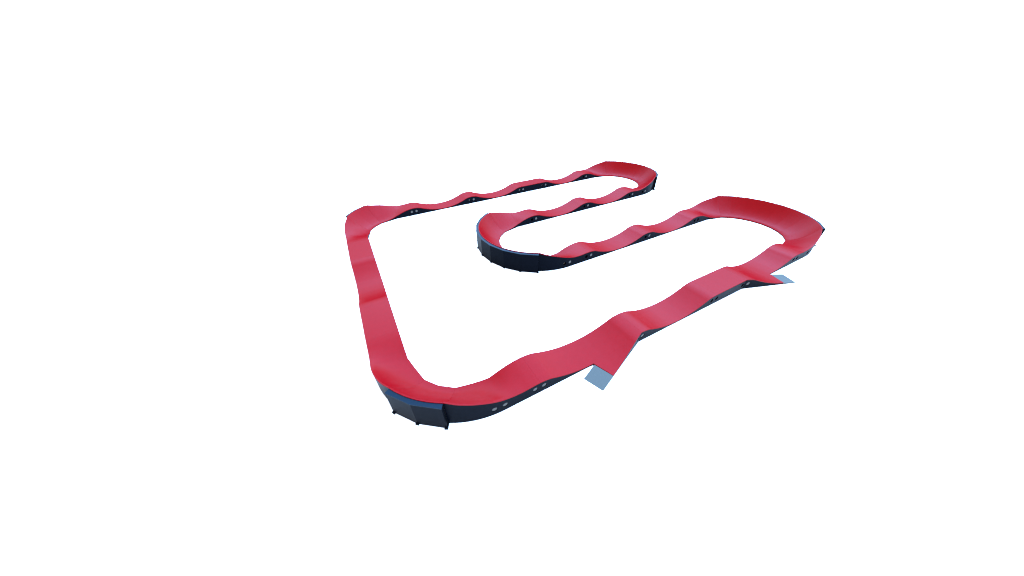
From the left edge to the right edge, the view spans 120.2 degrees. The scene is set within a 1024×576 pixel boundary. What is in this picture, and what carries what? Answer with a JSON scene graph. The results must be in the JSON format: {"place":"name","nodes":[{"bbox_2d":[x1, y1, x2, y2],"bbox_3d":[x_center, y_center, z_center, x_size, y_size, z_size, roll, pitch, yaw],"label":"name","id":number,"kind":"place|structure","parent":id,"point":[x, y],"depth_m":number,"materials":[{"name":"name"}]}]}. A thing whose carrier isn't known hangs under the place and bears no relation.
{"place":"outdoors","nodes":[
{"label":"outdoors","id":0,"kind":"place"},
{"bbox_2d":[0,63,1023,575],"bbox_3d":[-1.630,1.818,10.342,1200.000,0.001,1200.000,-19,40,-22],"label":"ground","id":1,"kind":"structure","parent":0,"point":[188,385],"depth_m":10.72,"materials":[{"name":"white"}]},
{"bbox_2d":[0,0,1023,87],"label":"sky","id":2,"kind":"structure","parent":0,"point":[43,42],"materials":[{"name":"white"}]},
{"bbox_2d":[344,161,825,429],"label":"pump track","id":3,"kind":"structure","parent":0,"point":[605,349],"depth_m":12.36,"materials":[{"name":"red metal"}]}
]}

